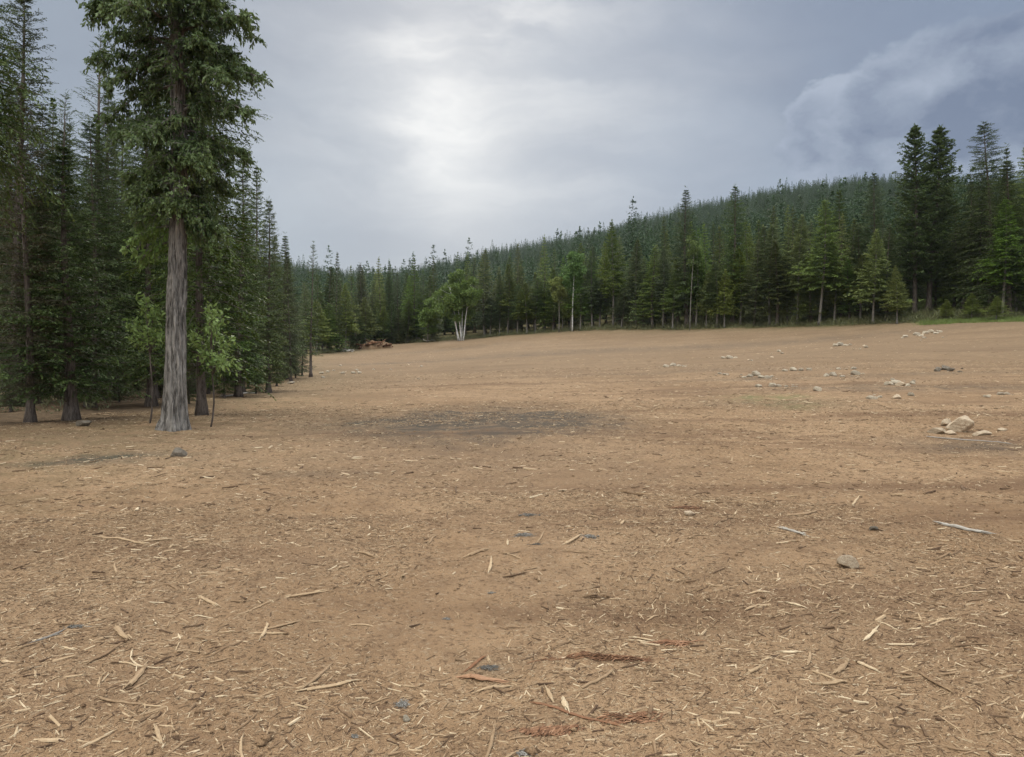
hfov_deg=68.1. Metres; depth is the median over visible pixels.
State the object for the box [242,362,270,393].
fir tree
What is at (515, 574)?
splinter
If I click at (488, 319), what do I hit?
fir tree
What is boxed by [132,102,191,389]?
fir tree
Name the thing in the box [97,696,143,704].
stick
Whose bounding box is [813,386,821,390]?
stone
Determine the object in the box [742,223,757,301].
fir tree
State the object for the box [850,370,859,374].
stone
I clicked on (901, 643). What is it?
wood chip
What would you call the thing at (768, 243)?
fir tree
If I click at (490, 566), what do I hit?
splinter
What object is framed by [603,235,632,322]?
fir tree
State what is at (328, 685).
stick
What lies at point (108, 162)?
fir tree
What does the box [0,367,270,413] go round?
forest weeds
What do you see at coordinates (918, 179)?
pine tree
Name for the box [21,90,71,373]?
fir tree
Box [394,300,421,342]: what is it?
fir tree
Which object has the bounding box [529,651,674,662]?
bark shreds
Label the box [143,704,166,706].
splinter
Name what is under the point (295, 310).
fir tree
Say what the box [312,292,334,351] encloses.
fir tree
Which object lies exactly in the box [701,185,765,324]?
fir tree
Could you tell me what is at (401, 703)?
fibre tangle
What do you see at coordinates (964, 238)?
fir tree
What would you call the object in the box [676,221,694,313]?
fir tree
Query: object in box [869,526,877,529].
stone
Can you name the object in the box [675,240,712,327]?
fir tree
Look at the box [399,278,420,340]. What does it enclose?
fir tree
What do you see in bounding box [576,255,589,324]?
fir tree
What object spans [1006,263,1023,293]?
fir tree
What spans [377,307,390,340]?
fir tree
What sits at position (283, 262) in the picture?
fir tree
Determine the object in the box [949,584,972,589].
splinter
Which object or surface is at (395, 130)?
sky
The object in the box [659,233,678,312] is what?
fir tree
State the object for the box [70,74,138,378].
fir tree
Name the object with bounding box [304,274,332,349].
fir tree
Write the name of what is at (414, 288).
fir tree
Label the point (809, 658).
stick
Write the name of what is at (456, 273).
fir tree
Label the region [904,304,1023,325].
grass
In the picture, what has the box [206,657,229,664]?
splinter
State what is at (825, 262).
fir tree
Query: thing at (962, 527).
stick
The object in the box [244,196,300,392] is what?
fir tree
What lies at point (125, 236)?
fir tree
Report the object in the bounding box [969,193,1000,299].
fir tree
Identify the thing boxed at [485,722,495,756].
splinter
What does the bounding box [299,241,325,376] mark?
fir tree
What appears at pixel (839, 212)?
fir tree
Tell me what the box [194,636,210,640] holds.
splinter
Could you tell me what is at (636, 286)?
fir tree
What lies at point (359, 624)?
splinter
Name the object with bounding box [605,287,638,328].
fir tree
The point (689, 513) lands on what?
stone
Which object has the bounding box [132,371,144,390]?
fir tree
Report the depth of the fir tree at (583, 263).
185.69 m
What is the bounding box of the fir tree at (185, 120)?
[75,0,273,431]
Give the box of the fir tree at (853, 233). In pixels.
[845,219,863,303]
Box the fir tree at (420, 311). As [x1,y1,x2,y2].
[415,286,437,338]
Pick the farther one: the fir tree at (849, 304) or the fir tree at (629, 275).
the fir tree at (629, 275)
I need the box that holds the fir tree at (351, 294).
[341,292,363,345]
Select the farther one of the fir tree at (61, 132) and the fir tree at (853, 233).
the fir tree at (853, 233)
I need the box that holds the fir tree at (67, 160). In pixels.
[51,120,80,360]
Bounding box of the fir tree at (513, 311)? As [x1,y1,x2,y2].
[505,283,528,330]
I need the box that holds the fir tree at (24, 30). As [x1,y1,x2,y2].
[0,0,111,404]
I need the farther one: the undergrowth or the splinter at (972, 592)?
the undergrowth
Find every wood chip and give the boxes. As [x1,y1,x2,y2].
[775,650,803,652]
[785,601,807,608]
[854,660,881,672]
[863,625,878,640]
[887,643,915,644]
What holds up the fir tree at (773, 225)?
on the ground at (584, 354)
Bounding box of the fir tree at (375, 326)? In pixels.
[362,305,386,341]
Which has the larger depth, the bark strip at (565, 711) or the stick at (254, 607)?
the stick at (254, 607)
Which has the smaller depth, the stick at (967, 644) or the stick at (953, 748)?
the stick at (953, 748)
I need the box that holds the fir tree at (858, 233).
[842,222,870,314]
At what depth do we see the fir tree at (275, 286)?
74.14 m
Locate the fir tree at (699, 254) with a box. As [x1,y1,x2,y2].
[690,228,706,309]
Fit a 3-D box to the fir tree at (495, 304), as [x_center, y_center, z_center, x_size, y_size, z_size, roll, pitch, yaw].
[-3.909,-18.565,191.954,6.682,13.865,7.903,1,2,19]
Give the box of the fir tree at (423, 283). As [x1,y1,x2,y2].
[416,270,429,337]
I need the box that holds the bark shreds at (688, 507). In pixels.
[666,505,705,509]
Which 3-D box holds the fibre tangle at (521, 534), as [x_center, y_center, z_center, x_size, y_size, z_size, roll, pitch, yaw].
[0.099,1.392,6.751,0.253,0.039,0.150,0,2,0]
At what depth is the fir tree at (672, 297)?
153.65 m
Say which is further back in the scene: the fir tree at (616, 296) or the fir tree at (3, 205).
the fir tree at (616, 296)
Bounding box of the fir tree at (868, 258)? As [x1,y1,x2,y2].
[857,214,883,311]
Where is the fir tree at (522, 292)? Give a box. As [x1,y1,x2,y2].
[517,267,528,330]
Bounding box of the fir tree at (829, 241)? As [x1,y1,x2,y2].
[787,199,852,325]
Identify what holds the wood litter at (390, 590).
on the ground at (584, 354)
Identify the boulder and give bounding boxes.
[946,415,974,431]
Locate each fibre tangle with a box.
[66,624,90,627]
[351,734,359,738]
[394,698,409,708]
[477,665,498,670]
[509,532,536,537]
[516,746,537,756]
[519,513,539,516]
[582,534,598,538]
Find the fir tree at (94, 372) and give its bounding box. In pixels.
[32,118,154,407]
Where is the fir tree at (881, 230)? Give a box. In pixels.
[879,219,898,302]
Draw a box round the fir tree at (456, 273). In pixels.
[451,252,464,335]
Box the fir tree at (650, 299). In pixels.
[636,264,666,324]
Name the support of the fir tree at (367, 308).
on the ground at (584, 354)
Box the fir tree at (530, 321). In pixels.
[519,272,545,327]
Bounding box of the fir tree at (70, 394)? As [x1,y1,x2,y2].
[0,141,164,420]
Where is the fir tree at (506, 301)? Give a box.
[499,264,517,332]
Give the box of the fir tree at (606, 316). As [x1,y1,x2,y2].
[596,242,615,323]
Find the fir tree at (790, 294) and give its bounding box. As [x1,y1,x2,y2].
[768,252,806,321]
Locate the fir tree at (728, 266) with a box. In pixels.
[717,240,744,310]
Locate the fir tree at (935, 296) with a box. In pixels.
[917,239,953,307]
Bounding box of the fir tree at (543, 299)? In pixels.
[531,273,557,327]
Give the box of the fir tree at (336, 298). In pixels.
[325,252,348,348]
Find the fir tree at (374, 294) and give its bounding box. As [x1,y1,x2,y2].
[368,271,382,339]
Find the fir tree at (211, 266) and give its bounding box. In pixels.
[186,125,246,390]
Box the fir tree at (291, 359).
[275,247,303,380]
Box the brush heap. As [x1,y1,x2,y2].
[356,339,392,349]
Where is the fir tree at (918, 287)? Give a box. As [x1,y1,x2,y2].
[902,219,937,303]
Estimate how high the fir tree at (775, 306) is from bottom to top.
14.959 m
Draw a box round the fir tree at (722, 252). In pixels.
[713,230,728,289]
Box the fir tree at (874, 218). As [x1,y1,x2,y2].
[846,172,904,309]
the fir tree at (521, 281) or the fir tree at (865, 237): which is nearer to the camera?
the fir tree at (865, 237)
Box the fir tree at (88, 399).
[60,324,105,406]
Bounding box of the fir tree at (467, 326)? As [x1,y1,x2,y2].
[451,319,476,330]
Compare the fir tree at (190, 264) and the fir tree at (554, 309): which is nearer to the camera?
the fir tree at (190, 264)
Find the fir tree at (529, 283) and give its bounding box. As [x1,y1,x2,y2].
[523,281,532,328]
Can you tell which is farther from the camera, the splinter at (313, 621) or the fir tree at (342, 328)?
the fir tree at (342, 328)
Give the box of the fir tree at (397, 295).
[387,272,404,338]
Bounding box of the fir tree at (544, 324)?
[533,234,552,329]
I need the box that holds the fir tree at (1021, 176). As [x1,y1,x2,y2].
[992,149,1023,309]
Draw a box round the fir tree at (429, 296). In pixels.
[420,275,442,336]
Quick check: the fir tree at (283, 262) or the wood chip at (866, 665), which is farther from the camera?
the fir tree at (283, 262)
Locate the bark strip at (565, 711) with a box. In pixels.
[530,701,622,726]
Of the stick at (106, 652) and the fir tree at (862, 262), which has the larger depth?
the fir tree at (862, 262)
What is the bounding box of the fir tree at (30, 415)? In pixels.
[0,77,98,422]
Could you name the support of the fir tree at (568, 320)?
on the ground at (584, 354)
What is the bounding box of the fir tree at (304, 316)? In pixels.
[291,285,314,350]
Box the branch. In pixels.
[927,436,1010,443]
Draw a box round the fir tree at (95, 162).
[67,107,121,389]
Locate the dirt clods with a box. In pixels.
[0,362,1023,756]
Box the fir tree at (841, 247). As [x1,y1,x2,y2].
[822,212,857,317]
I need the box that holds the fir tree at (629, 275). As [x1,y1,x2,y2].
[623,258,637,304]
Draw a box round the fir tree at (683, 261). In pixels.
[662,186,705,327]
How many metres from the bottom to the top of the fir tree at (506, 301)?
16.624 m
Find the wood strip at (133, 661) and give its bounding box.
[130,649,162,667]
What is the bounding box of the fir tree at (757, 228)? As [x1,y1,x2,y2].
[745,220,773,309]
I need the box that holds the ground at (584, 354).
[0,194,1023,756]
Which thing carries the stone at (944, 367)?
on the ground at (584, 354)
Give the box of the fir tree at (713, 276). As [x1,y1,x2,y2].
[696,263,739,327]
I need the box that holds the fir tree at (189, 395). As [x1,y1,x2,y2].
[186,368,196,403]
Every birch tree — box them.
[417,297,442,342]
[431,269,483,340]
[685,237,702,329]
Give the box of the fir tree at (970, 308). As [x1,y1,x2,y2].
[959,293,983,317]
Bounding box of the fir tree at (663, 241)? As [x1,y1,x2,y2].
[653,216,674,323]
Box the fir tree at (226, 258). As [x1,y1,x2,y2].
[205,195,239,383]
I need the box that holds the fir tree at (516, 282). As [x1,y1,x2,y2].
[502,243,525,330]
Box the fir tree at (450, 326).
[441,318,463,333]
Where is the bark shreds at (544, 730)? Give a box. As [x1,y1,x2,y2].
[506,724,586,737]
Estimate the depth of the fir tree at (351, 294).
180.99 m
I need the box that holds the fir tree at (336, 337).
[313,302,349,350]
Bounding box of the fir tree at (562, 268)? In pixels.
[559,258,565,321]
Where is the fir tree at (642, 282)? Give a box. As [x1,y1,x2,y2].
[633,261,648,316]
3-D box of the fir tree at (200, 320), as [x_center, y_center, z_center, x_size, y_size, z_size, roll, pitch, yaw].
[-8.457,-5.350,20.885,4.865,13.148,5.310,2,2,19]
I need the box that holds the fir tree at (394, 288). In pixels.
[390,269,400,336]
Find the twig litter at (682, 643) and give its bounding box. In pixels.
[646,639,706,646]
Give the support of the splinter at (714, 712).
on the ground at (584, 354)
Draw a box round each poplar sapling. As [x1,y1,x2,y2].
[120,292,165,422]
[187,297,248,426]
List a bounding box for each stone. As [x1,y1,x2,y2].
[75,420,91,425]
[170,447,187,456]
[403,714,410,721]
[684,511,694,515]
[751,371,760,375]
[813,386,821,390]
[836,555,858,568]
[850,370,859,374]
[866,395,877,398]
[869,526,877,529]
[892,394,900,398]
[894,382,905,385]
[927,428,945,433]
[941,365,949,369]
[941,419,950,425]
[944,430,956,434]
[972,430,991,435]
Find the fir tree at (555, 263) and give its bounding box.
[546,248,565,328]
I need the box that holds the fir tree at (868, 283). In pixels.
[843,228,895,323]
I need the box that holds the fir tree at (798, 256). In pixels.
[776,214,822,324]
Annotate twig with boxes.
[231,712,256,733]
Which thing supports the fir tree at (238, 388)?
on the ground at (584, 354)
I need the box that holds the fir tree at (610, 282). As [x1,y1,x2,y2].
[595,219,627,326]
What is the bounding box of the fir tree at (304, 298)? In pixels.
[297,285,319,352]
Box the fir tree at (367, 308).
[356,297,384,342]
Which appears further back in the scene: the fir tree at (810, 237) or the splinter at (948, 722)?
the fir tree at (810, 237)
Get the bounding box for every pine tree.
[883,123,956,313]
[885,125,977,310]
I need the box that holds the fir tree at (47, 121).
[2,103,76,403]
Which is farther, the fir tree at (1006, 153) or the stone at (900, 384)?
the fir tree at (1006, 153)
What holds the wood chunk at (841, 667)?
on the ground at (584, 354)
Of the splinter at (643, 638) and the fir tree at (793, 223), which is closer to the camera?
the splinter at (643, 638)
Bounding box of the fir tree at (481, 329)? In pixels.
[475,285,489,330]
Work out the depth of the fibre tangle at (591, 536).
6.69 m
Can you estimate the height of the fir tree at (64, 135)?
11.487 m
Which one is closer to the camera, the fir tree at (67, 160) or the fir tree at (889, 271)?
the fir tree at (67, 160)
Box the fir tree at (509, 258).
[496,257,523,330]
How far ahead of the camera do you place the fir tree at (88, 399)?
23.94 m
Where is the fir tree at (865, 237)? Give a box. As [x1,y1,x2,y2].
[859,226,870,260]
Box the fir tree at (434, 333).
[421,291,443,339]
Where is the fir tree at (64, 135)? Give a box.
[31,89,105,379]
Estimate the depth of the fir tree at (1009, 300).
101.60 m
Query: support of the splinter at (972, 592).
on the ground at (584, 354)
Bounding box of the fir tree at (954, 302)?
[925,204,974,307]
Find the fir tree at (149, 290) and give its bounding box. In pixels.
[87,104,206,406]
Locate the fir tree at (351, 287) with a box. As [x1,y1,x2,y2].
[344,265,358,344]
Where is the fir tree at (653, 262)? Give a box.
[648,244,660,293]
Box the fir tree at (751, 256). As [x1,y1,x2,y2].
[735,221,767,312]
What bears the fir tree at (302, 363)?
on the ground at (584, 354)
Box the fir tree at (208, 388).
[192,335,222,393]
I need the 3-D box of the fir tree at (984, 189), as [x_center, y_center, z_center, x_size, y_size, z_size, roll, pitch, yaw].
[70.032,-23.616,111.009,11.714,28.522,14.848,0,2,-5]
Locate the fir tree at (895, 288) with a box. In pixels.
[880,265,913,323]
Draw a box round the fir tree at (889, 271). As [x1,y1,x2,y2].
[863,225,909,312]
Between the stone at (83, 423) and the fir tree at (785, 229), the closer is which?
the stone at (83, 423)
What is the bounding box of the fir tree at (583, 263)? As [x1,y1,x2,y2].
[578,243,589,315]
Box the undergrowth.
[312,298,1023,353]
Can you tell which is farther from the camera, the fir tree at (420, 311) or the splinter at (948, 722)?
the fir tree at (420, 311)
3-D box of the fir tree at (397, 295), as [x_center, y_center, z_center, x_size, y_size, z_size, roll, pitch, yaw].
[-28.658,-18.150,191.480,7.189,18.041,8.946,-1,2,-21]
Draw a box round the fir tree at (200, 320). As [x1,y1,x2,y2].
[113,0,281,415]
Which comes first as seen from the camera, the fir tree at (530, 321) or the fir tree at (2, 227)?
the fir tree at (2, 227)
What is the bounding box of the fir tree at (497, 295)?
[487,275,510,335]
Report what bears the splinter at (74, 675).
on the ground at (584, 354)
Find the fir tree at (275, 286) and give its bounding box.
[260,234,292,370]
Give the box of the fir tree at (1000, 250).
[972,198,1023,315]
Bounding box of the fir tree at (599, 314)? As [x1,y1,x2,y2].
[582,279,615,324]
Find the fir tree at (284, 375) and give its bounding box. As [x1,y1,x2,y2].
[271,356,292,378]
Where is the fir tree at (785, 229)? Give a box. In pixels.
[782,205,797,305]
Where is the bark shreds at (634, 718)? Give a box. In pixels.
[588,711,664,725]
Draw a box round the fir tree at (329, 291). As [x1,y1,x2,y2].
[318,266,341,347]
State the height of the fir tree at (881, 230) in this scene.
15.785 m
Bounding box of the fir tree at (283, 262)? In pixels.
[270,232,308,378]
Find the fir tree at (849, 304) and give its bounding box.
[829,259,864,317]
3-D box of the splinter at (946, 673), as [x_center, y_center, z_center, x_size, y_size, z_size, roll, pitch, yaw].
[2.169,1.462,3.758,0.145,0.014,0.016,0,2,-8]
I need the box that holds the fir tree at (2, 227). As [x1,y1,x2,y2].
[0,178,24,403]
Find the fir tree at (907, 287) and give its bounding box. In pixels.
[883,222,923,306]
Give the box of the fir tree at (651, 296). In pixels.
[627,245,668,327]
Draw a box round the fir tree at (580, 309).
[561,276,596,330]
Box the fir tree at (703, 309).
[689,272,716,327]
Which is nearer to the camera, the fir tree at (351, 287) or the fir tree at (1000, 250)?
the fir tree at (1000, 250)
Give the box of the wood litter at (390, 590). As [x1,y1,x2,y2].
[0,322,1023,756]
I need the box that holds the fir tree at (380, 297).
[372,277,386,326]
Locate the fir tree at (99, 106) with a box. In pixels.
[51,30,143,400]
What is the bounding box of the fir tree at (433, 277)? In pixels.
[426,257,445,331]
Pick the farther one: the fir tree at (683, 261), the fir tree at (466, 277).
the fir tree at (466, 277)
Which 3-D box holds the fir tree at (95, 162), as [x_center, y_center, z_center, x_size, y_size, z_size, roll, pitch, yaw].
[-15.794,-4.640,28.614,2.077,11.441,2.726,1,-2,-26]
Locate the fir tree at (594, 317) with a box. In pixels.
[579,251,605,324]
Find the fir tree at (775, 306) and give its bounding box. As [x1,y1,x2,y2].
[757,238,798,325]
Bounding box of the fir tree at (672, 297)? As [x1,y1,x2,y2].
[653,257,682,322]
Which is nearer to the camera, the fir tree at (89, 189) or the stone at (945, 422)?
the stone at (945, 422)
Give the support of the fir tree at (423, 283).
on the ground at (584, 354)
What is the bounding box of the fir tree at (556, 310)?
[550,296,569,330]
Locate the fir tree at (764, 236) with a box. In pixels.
[747,224,780,318]
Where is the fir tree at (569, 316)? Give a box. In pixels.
[559,286,582,330]
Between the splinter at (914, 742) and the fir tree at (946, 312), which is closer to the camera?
the splinter at (914, 742)
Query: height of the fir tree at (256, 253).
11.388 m
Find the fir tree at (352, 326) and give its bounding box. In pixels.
[335,283,359,348]
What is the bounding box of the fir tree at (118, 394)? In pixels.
[106,367,133,401]
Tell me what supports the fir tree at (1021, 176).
on the ground at (584, 354)
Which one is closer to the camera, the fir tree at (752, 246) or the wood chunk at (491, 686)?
the wood chunk at (491, 686)
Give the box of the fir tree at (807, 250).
[801,226,820,296]
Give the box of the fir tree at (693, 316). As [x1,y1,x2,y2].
[677,230,709,322]
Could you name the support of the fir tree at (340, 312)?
on the ground at (584, 354)
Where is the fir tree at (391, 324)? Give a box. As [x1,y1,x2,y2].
[382,301,397,343]
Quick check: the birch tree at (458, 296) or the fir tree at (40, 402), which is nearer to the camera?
the fir tree at (40, 402)
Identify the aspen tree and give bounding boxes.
[549,276,567,332]
[559,251,587,331]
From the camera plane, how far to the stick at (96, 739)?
3.23 m
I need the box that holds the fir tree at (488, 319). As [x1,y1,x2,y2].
[480,297,504,336]
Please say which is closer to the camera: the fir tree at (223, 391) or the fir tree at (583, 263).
the fir tree at (223, 391)
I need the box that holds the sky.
[0,0,1023,275]
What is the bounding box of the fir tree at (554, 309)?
[540,267,566,330]
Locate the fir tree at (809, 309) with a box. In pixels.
[790,260,832,321]
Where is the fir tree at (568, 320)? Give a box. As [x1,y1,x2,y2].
[556,288,583,327]
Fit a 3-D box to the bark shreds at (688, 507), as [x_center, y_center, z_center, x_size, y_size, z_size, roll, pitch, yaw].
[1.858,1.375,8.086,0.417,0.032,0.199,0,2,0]
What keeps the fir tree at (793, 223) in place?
on the ground at (584, 354)
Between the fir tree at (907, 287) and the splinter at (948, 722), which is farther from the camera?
the fir tree at (907, 287)
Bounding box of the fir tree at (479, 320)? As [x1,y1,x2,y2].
[470,288,498,334]
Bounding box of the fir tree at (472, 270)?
[461,256,481,332]
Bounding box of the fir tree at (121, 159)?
[106,116,143,391]
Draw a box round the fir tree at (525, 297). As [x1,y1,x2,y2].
[511,282,543,333]
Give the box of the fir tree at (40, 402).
[21,323,63,403]
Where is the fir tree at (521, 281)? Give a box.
[510,266,526,328]
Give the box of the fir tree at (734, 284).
[725,248,758,325]
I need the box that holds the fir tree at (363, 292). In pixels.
[355,268,371,341]
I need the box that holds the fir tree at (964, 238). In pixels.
[935,181,987,308]
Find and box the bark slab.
[456,673,505,682]
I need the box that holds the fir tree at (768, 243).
[749,225,789,324]
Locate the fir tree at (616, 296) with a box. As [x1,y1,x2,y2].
[604,255,623,317]
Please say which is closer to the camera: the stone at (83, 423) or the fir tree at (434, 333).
the stone at (83, 423)
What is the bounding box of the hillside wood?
[2,159,1023,342]
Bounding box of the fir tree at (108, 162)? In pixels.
[82,127,143,398]
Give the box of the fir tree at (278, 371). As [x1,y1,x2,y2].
[270,345,287,385]
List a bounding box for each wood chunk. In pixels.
[114,624,132,638]
[122,660,148,689]
[154,724,162,743]
[258,622,268,640]
[355,551,379,556]
[462,548,490,557]
[475,685,512,691]
[544,684,553,701]
[561,696,569,714]
[579,593,608,598]
[744,663,767,675]
[813,679,846,684]
[832,658,848,673]
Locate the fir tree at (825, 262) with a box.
[811,213,842,314]
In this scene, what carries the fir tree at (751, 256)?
on the ground at (584, 354)
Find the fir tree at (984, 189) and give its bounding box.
[940,121,1023,308]
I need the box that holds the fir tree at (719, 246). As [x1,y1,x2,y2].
[707,225,727,317]
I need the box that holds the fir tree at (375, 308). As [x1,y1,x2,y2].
[363,283,382,340]
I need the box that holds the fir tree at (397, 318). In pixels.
[385,310,406,342]
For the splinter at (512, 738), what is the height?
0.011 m
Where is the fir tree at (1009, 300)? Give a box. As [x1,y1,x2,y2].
[952,160,1023,314]
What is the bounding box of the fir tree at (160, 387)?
[125,342,192,395]
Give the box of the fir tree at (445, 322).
[437,299,453,334]
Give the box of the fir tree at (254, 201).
[236,160,284,377]
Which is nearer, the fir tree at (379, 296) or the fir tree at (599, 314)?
the fir tree at (599, 314)
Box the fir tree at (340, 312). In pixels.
[326,278,352,348]
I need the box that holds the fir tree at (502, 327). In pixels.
[489,267,509,332]
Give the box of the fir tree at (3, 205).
[0,86,37,376]
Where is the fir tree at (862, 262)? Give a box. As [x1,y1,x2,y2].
[840,254,873,320]
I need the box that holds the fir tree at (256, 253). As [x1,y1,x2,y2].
[209,160,279,391]
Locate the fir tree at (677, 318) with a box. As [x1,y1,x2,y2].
[660,259,699,322]
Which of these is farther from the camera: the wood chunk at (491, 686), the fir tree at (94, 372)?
the fir tree at (94, 372)
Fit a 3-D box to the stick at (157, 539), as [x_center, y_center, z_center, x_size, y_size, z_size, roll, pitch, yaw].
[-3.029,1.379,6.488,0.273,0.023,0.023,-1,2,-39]
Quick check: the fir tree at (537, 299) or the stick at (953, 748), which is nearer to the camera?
the stick at (953, 748)
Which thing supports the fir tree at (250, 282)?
on the ground at (584, 354)
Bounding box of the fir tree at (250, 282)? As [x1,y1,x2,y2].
[236,216,261,377]
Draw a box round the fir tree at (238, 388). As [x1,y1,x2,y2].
[206,209,276,396]
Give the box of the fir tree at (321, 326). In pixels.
[300,301,338,353]
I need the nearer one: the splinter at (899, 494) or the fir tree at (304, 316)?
the splinter at (899, 494)
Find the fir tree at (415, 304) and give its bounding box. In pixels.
[403,282,420,335]
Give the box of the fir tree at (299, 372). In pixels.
[289,352,302,377]
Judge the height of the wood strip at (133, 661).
0.030 m
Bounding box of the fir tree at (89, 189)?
[79,156,97,369]
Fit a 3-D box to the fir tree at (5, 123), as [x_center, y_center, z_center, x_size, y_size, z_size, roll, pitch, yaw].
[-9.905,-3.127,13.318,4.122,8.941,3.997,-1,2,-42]
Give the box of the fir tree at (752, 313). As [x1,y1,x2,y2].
[738,238,772,325]
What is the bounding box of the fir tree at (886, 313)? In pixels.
[863,224,911,320]
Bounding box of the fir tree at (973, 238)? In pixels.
[949,198,982,301]
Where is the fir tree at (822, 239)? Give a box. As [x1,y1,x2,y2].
[814,213,834,301]
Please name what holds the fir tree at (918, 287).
on the ground at (584, 354)
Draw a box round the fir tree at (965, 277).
[940,199,1000,309]
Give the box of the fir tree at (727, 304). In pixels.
[706,269,741,327]
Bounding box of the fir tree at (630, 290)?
[622,237,645,324]
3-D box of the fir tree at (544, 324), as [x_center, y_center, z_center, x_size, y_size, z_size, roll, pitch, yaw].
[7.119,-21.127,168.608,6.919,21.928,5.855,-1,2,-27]
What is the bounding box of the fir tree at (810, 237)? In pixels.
[786,219,830,319]
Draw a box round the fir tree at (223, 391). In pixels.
[209,333,242,397]
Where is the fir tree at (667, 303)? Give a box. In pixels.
[654,268,688,329]
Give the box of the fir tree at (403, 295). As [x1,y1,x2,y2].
[396,273,411,329]
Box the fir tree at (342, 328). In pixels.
[334,285,353,346]
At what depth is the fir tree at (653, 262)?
163.92 m
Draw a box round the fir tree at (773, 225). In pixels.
[766,206,780,300]
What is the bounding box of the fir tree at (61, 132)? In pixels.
[22,123,116,401]
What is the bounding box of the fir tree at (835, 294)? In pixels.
[812,256,858,321]
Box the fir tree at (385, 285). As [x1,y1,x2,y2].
[378,268,399,339]
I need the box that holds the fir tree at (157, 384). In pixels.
[111,75,205,397]
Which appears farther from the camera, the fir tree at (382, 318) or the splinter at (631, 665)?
the fir tree at (382, 318)
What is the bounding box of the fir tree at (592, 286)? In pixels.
[574,246,609,327]
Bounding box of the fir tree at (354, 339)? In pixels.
[344,299,372,348]
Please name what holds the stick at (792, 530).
on the ground at (584, 354)
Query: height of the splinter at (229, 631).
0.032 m
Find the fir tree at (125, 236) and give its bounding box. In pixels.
[113,148,158,390]
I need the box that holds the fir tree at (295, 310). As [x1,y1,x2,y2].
[276,258,308,361]
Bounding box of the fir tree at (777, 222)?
[763,217,789,315]
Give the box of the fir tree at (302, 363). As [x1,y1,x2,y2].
[296,337,314,375]
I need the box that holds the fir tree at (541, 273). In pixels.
[534,252,549,324]
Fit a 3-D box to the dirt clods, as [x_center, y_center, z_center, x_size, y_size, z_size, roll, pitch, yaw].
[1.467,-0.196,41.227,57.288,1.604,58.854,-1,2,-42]
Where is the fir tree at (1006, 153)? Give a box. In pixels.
[975,143,1015,297]
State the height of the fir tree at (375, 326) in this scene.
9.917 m
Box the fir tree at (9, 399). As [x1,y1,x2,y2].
[0,346,25,411]
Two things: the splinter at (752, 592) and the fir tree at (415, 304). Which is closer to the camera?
the splinter at (752, 592)
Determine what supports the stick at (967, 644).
on the ground at (584, 354)
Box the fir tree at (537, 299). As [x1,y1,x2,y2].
[520,276,553,332]
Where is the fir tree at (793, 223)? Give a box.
[780,207,803,311]
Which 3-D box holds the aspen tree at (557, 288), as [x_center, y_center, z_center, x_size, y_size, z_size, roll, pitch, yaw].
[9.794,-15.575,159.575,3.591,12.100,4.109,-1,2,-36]
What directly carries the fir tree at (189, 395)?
on the ground at (584, 354)
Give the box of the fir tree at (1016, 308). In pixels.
[980,208,1023,312]
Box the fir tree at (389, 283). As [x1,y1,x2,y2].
[383,258,396,339]
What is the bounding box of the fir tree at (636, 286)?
[624,241,648,320]
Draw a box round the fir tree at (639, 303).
[623,258,657,327]
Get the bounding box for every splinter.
[9,644,28,652]
[61,646,76,649]
[64,674,83,677]
[107,660,131,662]
[119,661,141,666]
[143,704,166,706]
[162,583,179,590]
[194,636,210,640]
[198,572,217,573]
[198,595,220,606]
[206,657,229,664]
[217,630,235,633]
[248,632,282,633]
[308,620,326,622]
[347,623,372,625]
[463,656,484,672]
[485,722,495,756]
[488,555,492,572]
[503,572,527,576]
[510,735,531,739]
[555,640,571,647]
[620,662,638,667]
[633,636,652,640]
[706,711,723,714]
[747,590,768,593]
[810,670,835,679]
[823,615,839,626]
[889,493,907,495]
[904,741,925,743]
[928,617,951,625]
[937,552,950,558]
[937,671,960,674]
[939,715,960,731]
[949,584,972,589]
[962,591,982,593]
[975,731,996,734]
[994,675,1009,678]
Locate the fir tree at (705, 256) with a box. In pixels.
[688,224,717,319]
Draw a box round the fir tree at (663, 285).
[650,246,672,325]
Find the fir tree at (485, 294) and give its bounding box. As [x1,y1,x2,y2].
[468,250,497,336]
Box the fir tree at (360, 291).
[349,262,370,342]
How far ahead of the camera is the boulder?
15.93 m
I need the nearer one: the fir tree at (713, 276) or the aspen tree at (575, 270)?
the fir tree at (713, 276)
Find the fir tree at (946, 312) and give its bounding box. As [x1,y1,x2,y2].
[937,299,954,318]
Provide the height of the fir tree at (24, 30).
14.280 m
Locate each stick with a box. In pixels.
[11,562,31,569]
[27,628,65,643]
[78,728,117,748]
[84,634,133,665]
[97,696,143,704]
[98,535,149,544]
[142,538,172,540]
[164,738,189,756]
[210,640,243,655]
[235,600,271,615]
[239,733,243,756]
[262,620,300,629]
[284,589,326,597]
[294,679,361,691]
[300,661,333,689]
[563,534,580,543]
[563,549,588,552]
[578,668,613,689]
[619,490,647,495]
[778,526,805,534]
[785,510,816,515]
[807,651,811,664]
[876,738,895,753]
[917,670,954,693]
[934,521,995,533]
[942,745,970,750]
[952,643,988,646]
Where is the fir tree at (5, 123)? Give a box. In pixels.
[0,3,74,350]
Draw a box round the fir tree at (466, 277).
[458,254,475,335]
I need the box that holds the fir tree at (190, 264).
[186,180,229,393]
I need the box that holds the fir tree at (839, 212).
[818,189,860,315]
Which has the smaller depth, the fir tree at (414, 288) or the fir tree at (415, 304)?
the fir tree at (414, 288)
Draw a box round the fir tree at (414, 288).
[401,257,427,341]
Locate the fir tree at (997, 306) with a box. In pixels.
[979,296,1013,319]
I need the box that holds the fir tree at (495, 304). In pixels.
[484,278,504,329]
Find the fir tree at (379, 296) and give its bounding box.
[372,257,388,339]
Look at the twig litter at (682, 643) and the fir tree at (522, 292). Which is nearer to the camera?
the twig litter at (682, 643)

